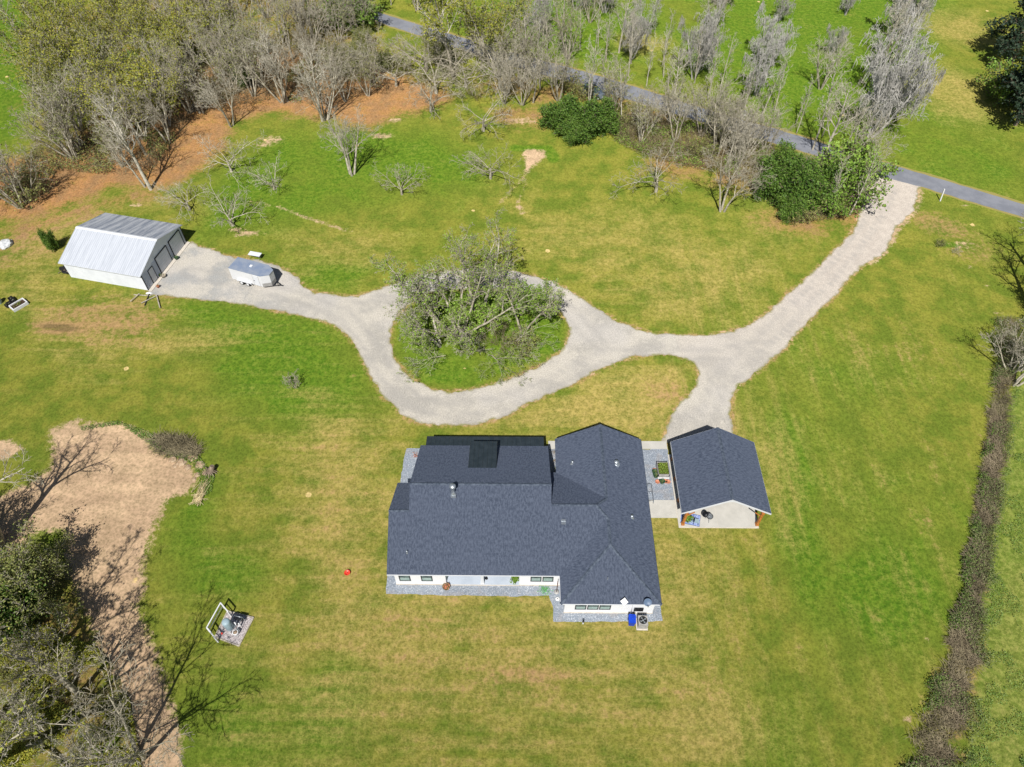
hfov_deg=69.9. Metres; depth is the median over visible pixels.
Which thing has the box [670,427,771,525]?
carport
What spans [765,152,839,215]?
bush
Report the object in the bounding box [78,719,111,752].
brush
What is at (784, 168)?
bush
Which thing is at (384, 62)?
bush
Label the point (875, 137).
tree
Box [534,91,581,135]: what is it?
bush
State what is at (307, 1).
tree
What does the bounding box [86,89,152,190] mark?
tree
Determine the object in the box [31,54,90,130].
tree
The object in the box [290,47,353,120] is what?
tree
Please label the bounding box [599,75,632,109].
tree
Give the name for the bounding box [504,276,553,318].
bush
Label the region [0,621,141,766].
ground cover
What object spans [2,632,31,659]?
brush
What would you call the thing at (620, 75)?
tree
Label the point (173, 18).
tree
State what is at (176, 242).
rollup door
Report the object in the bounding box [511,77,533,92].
brush
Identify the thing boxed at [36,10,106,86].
tree
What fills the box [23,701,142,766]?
tree
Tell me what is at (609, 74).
tree
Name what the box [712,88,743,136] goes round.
tree
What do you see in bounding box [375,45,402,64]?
brush
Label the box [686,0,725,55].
tree
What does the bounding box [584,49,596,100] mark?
tree
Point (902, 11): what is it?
tree
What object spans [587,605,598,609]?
window
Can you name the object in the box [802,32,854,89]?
tree
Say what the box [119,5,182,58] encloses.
tree
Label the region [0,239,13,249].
covered heap
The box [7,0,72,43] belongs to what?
tree
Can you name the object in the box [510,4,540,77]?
tree
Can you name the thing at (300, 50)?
brush
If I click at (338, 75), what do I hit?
tree
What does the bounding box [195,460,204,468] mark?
earth clod
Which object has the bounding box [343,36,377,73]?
bush
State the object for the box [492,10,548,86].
tree
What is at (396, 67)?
brush
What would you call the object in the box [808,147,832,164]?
brush
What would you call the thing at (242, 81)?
bush
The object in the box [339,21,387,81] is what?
tree
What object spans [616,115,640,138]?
brush
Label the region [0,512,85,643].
evergreen tree
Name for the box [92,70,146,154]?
tree
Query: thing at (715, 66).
tree
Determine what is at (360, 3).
tree
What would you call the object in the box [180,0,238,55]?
tree
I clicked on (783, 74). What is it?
tree
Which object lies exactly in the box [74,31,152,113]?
tree
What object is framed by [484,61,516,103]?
tree
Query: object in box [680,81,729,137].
tree
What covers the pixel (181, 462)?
earth clod
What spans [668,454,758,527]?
carport slab
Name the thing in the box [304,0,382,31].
bush
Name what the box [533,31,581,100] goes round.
tree
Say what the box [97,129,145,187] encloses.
tree
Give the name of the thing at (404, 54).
tree
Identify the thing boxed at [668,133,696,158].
brush
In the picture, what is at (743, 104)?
tree
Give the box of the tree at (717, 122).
[703,98,742,149]
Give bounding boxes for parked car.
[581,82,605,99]
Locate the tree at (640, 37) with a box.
[620,15,653,59]
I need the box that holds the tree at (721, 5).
[696,0,734,29]
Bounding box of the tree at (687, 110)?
[648,71,701,139]
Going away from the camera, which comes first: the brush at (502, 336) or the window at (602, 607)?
the window at (602, 607)
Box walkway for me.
[548,441,676,517]
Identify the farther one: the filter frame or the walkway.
the walkway
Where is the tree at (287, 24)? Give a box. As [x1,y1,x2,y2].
[266,0,294,58]
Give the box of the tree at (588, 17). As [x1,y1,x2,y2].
[583,0,611,22]
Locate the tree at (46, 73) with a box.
[23,51,98,114]
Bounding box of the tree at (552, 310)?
[491,255,570,332]
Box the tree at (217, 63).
[183,33,243,93]
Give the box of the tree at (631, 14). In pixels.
[612,0,640,52]
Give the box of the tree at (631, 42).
[625,11,640,76]
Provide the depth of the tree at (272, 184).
107.14 m
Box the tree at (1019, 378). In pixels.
[1013,353,1023,386]
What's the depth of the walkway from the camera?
75.06 m
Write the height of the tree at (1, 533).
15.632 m
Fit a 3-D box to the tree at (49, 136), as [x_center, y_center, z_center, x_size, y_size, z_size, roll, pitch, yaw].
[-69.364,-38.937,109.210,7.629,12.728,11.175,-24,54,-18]
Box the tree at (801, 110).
[796,85,814,132]
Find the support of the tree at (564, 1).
on the ground at (806, 622)
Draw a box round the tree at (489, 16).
[457,0,506,60]
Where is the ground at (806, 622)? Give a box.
[0,0,1023,766]
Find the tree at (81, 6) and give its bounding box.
[54,0,114,48]
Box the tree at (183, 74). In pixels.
[154,45,200,113]
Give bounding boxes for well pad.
[215,610,253,646]
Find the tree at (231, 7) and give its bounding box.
[217,0,242,45]
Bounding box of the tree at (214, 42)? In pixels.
[194,17,240,89]
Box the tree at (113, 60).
[100,26,189,105]
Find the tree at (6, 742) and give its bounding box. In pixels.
[0,625,91,766]
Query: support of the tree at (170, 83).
on the ground at (806, 622)
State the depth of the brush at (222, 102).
122.22 m
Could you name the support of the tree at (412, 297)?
on the ground at (806, 622)
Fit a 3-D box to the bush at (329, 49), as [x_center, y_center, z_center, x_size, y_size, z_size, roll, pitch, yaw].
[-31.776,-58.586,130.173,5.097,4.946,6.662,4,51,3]
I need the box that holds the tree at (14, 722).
[0,674,42,759]
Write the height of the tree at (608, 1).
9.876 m
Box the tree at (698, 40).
[694,23,707,81]
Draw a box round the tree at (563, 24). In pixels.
[548,0,588,59]
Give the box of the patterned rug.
[680,513,700,526]
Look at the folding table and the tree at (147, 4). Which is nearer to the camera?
the folding table
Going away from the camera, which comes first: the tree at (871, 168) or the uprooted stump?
the uprooted stump
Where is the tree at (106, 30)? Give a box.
[74,8,131,55]
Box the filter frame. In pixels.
[231,615,245,631]
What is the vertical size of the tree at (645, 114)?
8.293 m
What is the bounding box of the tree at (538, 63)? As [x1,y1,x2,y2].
[525,43,557,102]
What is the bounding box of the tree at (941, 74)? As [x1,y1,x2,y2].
[877,55,945,119]
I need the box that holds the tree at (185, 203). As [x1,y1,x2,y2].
[149,178,214,221]
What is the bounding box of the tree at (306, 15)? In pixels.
[283,0,329,43]
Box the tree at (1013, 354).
[979,319,1023,373]
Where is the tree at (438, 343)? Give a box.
[383,272,441,347]
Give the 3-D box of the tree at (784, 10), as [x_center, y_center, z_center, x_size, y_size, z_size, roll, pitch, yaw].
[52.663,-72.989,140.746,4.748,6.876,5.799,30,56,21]
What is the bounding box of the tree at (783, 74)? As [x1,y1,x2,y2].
[774,52,793,110]
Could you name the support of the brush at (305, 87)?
on the ground at (806, 622)
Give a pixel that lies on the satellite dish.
(647, 602)
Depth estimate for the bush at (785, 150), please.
108.10 m
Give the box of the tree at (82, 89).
[62,55,167,139]
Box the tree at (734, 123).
[725,111,753,162]
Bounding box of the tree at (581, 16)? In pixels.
[575,0,585,44]
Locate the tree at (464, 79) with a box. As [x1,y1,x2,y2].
[418,36,498,92]
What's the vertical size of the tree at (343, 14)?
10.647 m
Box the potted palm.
[509,576,518,584]
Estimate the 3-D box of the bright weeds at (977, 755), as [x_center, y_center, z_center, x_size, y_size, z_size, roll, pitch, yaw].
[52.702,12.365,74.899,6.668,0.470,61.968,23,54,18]
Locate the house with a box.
[387,424,661,613]
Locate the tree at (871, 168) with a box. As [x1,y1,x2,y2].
[849,145,887,214]
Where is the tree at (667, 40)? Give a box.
[662,8,675,64]
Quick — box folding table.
[248,251,261,258]
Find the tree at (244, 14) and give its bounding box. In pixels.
[215,0,266,53]
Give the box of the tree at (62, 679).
[0,614,105,706]
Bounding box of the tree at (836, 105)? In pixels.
[821,82,850,136]
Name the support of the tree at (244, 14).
on the ground at (806, 622)
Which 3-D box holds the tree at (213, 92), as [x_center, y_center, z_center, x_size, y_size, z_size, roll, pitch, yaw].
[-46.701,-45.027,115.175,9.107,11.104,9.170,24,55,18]
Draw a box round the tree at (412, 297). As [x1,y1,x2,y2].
[368,227,547,352]
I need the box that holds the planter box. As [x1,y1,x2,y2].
[656,462,669,478]
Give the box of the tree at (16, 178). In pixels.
[0,142,50,202]
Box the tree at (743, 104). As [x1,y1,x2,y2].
[730,88,769,145]
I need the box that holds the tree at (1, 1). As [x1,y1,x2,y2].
[0,0,18,32]
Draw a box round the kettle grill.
[702,511,712,519]
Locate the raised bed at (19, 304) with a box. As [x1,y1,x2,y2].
[9,298,28,311]
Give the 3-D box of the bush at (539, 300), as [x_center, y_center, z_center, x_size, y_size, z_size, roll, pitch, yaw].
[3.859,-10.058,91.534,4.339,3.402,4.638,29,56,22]
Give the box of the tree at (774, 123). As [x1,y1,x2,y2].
[748,87,803,153]
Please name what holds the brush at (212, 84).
on the ground at (806, 622)
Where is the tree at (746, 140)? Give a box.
[725,110,765,164]
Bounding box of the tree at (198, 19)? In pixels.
[178,0,224,64]
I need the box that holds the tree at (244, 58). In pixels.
[203,15,260,96]
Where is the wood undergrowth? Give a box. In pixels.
[0,33,368,202]
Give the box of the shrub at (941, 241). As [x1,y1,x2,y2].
[936,238,949,246]
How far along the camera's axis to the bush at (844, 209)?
102.88 m
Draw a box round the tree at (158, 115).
[115,61,178,142]
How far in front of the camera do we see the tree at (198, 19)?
124.89 m
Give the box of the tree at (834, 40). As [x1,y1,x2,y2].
[824,23,849,53]
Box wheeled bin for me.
[628,614,635,625]
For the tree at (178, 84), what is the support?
on the ground at (806, 622)
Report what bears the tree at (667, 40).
on the ground at (806, 622)
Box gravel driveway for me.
[148,175,920,442]
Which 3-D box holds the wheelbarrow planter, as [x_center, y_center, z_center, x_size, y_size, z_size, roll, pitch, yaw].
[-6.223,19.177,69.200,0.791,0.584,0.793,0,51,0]
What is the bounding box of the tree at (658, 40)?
[644,34,660,84]
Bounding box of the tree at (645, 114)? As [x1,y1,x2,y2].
[627,92,661,141]
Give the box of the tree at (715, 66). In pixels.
[707,39,723,101]
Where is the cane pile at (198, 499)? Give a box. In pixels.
[188,479,210,505]
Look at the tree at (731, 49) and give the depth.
122.02 m
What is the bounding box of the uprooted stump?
[203,465,216,476]
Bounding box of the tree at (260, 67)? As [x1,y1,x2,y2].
[222,1,289,87]
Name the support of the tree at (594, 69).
on the ground at (806, 622)
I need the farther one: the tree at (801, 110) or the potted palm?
the tree at (801, 110)
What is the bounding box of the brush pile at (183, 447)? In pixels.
[142,424,209,460]
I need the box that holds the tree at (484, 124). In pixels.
[454,75,522,139]
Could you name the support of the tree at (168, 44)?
on the ground at (806, 622)
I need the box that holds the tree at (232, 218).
[199,170,267,227]
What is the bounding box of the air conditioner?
[636,615,647,630]
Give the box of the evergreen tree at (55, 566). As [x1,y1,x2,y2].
[0,532,75,601]
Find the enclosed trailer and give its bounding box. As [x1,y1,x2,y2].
[228,257,281,286]
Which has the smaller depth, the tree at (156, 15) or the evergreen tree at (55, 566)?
the evergreen tree at (55, 566)
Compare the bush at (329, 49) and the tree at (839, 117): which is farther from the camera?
the bush at (329, 49)
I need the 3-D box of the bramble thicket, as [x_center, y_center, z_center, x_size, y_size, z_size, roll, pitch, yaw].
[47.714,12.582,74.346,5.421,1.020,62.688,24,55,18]
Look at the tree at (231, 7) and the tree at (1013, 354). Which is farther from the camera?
the tree at (231, 7)
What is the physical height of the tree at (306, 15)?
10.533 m
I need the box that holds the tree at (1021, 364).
[1004,331,1023,371]
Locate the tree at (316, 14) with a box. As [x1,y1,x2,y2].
[279,0,340,49]
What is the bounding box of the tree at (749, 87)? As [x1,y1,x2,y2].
[745,66,757,105]
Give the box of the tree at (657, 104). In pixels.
[626,81,679,131]
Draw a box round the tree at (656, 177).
[609,136,691,198]
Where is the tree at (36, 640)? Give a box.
[11,617,60,665]
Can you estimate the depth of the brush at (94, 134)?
113.82 m
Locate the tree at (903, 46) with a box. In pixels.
[853,3,937,101]
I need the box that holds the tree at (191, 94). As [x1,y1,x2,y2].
[166,57,206,111]
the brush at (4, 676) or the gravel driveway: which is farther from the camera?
the gravel driveway
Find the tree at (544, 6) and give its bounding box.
[539,0,551,51]
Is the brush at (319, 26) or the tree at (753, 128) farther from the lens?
the brush at (319, 26)
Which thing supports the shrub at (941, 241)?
on the ground at (806, 622)
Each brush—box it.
[0,660,22,691]
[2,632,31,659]
[23,718,60,754]
[35,678,63,704]
[65,690,88,712]
[69,655,94,679]
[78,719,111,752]
[81,119,129,153]
[93,678,122,712]
[196,63,239,90]
[196,69,227,101]
[201,71,247,109]
[254,70,284,93]
[285,33,320,57]
[291,78,321,95]
[306,13,329,33]
[324,34,349,48]
[349,33,384,56]
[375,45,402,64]
[388,57,414,75]
[416,65,436,83]
[435,53,465,81]
[451,322,491,357]
[465,77,489,101]
[476,318,524,354]
[502,324,540,359]
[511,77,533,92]
[547,59,584,90]
[567,72,599,99]
[608,108,859,223]
[612,101,641,127]
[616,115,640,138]
[624,94,655,119]
[640,130,673,154]
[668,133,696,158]
[686,130,721,159]
[746,147,772,174]
[788,200,822,225]
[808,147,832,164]
[839,186,848,202]
[845,182,874,208]
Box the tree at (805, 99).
[796,74,816,121]
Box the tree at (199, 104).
[156,41,208,113]
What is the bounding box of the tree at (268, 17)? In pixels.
[249,0,303,47]
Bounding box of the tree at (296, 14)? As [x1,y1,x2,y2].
[280,0,312,32]
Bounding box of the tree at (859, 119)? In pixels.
[846,100,871,144]
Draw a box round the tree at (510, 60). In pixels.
[485,33,526,94]
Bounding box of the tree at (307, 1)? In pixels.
[298,0,323,34]
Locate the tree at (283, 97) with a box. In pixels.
[222,23,296,103]
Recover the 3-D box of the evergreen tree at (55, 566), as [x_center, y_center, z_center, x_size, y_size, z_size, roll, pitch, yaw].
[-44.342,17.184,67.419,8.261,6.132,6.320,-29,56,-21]
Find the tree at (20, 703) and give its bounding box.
[0,683,47,755]
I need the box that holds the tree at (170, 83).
[112,64,180,127]
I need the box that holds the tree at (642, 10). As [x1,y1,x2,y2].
[625,0,664,34]
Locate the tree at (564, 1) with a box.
[558,0,567,34]
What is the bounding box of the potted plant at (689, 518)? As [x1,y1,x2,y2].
[683,515,693,522]
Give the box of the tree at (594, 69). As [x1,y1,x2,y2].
[584,29,602,99]
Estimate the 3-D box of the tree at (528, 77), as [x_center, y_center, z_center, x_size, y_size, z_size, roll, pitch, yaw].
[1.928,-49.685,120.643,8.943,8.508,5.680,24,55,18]
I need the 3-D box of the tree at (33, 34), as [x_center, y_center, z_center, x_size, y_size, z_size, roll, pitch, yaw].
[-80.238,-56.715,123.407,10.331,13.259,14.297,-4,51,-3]
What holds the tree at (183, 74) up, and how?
on the ground at (806, 622)
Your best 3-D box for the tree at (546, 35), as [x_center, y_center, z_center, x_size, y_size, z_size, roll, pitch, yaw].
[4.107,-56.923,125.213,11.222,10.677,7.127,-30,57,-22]
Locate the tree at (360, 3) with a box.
[336,0,374,33]
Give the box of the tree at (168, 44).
[133,30,182,96]
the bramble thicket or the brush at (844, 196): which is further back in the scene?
the brush at (844, 196)
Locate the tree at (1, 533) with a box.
[0,444,43,546]
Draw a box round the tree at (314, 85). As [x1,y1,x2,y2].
[291,38,331,121]
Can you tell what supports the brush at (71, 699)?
on the ground at (806, 622)
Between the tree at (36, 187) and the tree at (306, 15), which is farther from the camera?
the tree at (306, 15)
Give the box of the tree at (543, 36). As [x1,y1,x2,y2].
[528,23,544,89]
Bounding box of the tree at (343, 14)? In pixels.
[315,0,359,42]
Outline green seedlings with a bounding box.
[537,585,552,597]
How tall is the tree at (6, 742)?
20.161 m
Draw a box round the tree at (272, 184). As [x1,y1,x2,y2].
[243,150,286,192]
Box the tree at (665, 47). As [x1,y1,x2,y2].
[659,27,671,76]
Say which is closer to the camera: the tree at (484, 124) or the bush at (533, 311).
the bush at (533, 311)
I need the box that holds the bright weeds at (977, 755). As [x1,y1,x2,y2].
[954,355,1023,766]
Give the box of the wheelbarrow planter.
[442,582,449,589]
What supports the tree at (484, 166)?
on the ground at (806, 622)
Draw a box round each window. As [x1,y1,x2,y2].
[398,576,410,581]
[421,576,432,581]
[530,577,541,581]
[542,577,553,581]
[575,605,586,609]
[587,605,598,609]
[599,605,610,609]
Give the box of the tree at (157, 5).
[141,0,196,50]
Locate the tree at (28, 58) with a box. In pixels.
[11,27,74,98]
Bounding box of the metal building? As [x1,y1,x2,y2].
[58,213,189,291]
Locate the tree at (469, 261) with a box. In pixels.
[427,206,523,310]
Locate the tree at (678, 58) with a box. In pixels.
[666,43,691,91]
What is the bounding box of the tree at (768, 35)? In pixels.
[748,1,801,69]
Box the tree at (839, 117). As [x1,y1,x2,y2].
[817,74,870,159]
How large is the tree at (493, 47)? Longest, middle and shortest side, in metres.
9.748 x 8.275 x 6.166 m
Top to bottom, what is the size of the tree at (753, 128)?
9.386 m
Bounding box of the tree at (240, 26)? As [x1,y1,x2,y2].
[231,16,256,69]
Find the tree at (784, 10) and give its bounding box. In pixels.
[773,0,795,20]
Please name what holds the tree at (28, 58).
on the ground at (806, 622)
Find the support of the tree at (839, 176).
on the ground at (806, 622)
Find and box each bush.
[0,573,53,656]
[23,45,74,71]
[35,228,60,252]
[122,45,150,76]
[220,58,259,85]
[228,65,253,89]
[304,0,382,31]
[317,38,344,64]
[321,47,357,77]
[324,0,384,30]
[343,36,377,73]
[348,22,374,46]
[369,48,395,71]
[417,28,464,65]
[440,281,506,336]
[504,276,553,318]
[504,316,561,366]
[525,284,560,319]
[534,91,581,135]
[553,95,603,146]
[561,115,593,146]
[584,95,620,137]
[749,155,802,205]
[758,137,808,171]
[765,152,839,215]
[774,193,810,224]
[794,158,842,210]
[800,170,857,218]
[806,140,893,216]
[811,125,903,187]
[973,56,1023,108]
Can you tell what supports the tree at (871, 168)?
on the ground at (806, 622)
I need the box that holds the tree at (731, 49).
[721,36,741,85]
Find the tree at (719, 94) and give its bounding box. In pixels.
[695,62,753,136]
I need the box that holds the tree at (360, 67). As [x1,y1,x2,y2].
[344,40,382,96]
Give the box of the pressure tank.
[222,618,233,633]
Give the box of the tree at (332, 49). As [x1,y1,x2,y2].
[292,17,358,89]
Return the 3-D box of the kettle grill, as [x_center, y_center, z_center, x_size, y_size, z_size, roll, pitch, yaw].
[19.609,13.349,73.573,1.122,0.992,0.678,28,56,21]
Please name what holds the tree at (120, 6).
on the ground at (806, 622)
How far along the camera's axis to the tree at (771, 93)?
116.03 m
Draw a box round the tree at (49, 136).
[0,75,78,158]
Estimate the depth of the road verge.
116.71 m
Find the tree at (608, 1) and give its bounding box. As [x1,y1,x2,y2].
[600,0,616,12]
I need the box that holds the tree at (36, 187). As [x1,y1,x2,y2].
[0,169,56,210]
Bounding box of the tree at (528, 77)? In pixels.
[497,53,544,105]
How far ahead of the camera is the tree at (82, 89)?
110.42 m
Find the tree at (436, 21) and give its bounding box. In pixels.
[410,0,462,79]
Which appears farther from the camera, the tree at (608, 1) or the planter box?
the tree at (608, 1)
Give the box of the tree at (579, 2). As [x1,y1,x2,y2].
[572,0,589,9]
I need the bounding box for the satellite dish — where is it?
[644,598,651,606]
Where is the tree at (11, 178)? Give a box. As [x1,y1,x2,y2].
[0,141,25,208]
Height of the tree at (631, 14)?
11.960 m
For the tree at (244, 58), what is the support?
on the ground at (806, 622)
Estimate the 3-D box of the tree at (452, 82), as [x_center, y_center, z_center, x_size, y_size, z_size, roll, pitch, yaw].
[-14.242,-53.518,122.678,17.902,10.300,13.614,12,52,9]
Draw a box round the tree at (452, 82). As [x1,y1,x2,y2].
[384,24,481,102]
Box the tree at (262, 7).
[250,0,268,17]
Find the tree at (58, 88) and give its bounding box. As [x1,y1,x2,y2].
[19,68,85,150]
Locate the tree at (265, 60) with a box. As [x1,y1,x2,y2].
[245,21,288,101]
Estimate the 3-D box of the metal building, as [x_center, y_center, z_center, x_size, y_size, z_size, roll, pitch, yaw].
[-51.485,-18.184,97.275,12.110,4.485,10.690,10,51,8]
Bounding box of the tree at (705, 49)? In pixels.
[677,15,729,79]
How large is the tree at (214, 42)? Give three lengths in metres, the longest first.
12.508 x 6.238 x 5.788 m
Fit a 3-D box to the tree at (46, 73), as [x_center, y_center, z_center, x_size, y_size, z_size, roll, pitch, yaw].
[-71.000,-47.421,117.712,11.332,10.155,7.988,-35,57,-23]
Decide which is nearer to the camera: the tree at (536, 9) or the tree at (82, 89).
the tree at (82, 89)
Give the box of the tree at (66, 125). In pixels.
[1,91,75,157]
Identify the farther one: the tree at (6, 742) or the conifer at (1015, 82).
the conifer at (1015, 82)
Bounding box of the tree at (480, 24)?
[444,0,534,68]
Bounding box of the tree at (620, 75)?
[612,58,628,114]
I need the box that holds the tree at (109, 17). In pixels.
[90,0,152,51]
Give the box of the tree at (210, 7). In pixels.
[188,0,230,28]
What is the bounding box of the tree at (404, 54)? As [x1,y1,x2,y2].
[373,24,469,87]
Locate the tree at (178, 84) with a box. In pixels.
[125,34,209,113]
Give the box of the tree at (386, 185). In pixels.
[369,161,430,194]
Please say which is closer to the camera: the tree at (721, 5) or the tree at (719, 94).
the tree at (719, 94)
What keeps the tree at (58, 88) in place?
on the ground at (806, 622)
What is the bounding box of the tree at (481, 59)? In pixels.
[450,28,534,98]
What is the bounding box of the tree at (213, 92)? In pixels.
[176,58,242,126]
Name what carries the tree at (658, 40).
on the ground at (806, 622)
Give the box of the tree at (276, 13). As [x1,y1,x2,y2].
[263,0,290,34]
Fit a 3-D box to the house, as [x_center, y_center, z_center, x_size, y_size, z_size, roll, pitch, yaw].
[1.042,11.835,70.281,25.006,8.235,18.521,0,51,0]
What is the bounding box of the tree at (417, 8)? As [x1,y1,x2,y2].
[412,0,419,10]
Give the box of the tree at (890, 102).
[858,43,943,136]
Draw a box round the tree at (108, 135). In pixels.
[86,105,128,166]
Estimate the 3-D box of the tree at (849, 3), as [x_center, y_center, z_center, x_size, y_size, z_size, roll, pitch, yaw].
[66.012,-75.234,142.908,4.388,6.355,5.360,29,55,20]
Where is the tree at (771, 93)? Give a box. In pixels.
[762,59,786,115]
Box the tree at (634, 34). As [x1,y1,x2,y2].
[623,16,643,63]
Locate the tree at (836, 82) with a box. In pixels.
[812,54,851,149]
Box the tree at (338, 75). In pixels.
[322,51,362,101]
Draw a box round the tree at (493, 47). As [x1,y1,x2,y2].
[477,22,517,76]
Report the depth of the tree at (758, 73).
120.99 m
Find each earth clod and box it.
[168,456,176,462]
[175,458,186,466]
[183,464,191,470]
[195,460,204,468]
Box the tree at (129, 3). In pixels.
[121,0,150,33]
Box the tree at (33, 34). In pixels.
[0,0,61,79]
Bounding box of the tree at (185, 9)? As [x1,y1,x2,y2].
[163,0,206,26]
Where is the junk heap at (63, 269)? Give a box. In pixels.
[59,265,68,273]
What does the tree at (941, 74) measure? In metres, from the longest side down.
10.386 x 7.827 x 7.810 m
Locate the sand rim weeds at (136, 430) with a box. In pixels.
[81,420,213,495]
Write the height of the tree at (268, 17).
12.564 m
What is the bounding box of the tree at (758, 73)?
[740,32,788,95]
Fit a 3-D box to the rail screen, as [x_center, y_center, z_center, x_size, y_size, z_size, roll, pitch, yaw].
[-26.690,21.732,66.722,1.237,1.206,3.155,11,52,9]
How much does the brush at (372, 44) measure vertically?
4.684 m
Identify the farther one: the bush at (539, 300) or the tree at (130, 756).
the bush at (539, 300)
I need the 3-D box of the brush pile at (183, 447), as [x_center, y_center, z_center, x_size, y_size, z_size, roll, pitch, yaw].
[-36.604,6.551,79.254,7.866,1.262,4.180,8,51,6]
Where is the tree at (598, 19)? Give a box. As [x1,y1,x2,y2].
[594,0,604,45]
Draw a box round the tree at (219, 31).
[184,0,237,78]
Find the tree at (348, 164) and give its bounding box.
[316,92,382,176]
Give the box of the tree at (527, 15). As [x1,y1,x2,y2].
[524,2,532,40]
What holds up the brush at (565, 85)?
on the ground at (806, 622)
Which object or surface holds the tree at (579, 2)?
on the ground at (806, 622)
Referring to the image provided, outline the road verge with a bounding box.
[371,6,1023,218]
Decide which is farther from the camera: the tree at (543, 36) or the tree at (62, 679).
the tree at (543, 36)
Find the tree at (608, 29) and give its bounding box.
[598,14,617,61]
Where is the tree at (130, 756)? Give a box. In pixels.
[46,630,194,766]
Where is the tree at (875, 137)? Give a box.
[838,102,918,165]
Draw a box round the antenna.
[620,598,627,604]
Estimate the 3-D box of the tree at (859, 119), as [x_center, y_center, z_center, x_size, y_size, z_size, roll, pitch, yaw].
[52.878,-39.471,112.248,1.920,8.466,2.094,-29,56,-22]
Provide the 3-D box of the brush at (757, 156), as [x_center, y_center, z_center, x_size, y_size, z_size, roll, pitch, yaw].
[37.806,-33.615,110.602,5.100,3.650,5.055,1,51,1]
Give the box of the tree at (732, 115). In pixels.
[692,67,749,156]
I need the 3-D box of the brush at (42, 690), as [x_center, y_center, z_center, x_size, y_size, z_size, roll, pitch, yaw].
[-39.333,26.524,62.698,2.615,1.610,2.238,24,55,18]
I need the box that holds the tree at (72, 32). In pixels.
[40,7,95,65]
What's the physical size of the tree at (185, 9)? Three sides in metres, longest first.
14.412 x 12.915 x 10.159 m
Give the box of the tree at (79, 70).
[62,46,126,112]
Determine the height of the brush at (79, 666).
1.676 m
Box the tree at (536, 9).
[523,0,555,37]
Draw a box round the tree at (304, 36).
[288,16,330,72]
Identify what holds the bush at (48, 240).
on the ground at (806, 622)
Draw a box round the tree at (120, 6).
[88,0,136,45]
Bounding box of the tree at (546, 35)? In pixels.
[505,15,557,77]
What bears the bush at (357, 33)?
on the ground at (806, 622)
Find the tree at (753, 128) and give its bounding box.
[727,99,788,156]
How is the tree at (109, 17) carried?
on the ground at (806, 622)
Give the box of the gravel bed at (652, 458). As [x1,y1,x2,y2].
[386,448,673,621]
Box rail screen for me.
[206,602,231,642]
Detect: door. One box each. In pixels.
[147,266,157,282]
[154,245,172,272]
[168,229,184,255]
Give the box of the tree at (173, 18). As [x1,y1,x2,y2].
[140,1,212,66]
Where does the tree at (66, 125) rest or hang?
on the ground at (806, 622)
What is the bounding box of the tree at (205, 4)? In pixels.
[192,0,213,39]
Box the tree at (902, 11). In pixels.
[875,0,931,67]
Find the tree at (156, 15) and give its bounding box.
[118,0,197,53]
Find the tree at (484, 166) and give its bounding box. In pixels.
[452,143,521,194]
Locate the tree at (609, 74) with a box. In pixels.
[589,43,635,102]
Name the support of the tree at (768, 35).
on the ground at (806, 622)
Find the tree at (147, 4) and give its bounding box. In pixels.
[110,0,172,31]
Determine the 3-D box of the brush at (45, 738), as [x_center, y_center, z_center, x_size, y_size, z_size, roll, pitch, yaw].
[-38.712,29.162,60.424,2.528,1.819,2.954,-2,51,-2]
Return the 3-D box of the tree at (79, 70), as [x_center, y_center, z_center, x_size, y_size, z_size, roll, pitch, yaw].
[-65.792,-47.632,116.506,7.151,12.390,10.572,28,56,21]
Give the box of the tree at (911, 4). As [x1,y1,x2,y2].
[882,0,936,40]
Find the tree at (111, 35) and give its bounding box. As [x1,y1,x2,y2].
[70,24,128,99]
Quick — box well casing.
[232,629,238,635]
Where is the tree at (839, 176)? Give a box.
[833,154,853,192]
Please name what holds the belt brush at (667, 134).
on the ground at (806, 622)
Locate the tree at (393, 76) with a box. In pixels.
[356,43,437,92]
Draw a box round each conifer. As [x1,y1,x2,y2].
[983,0,1023,64]
[992,56,1023,125]
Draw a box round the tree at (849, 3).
[837,0,860,14]
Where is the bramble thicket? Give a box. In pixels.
[904,311,1023,766]
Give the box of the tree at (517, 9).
[499,0,536,32]
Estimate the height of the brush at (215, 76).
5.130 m
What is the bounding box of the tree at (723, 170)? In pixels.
[701,129,781,211]
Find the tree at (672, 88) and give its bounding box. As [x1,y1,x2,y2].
[657,58,696,124]
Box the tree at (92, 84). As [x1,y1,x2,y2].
[79,66,114,111]
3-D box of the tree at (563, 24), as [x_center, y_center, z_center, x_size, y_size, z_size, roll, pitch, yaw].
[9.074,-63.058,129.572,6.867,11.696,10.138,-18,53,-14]
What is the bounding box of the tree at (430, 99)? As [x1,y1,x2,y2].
[403,58,463,118]
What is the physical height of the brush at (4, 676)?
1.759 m
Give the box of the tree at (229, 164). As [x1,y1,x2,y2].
[193,129,266,191]

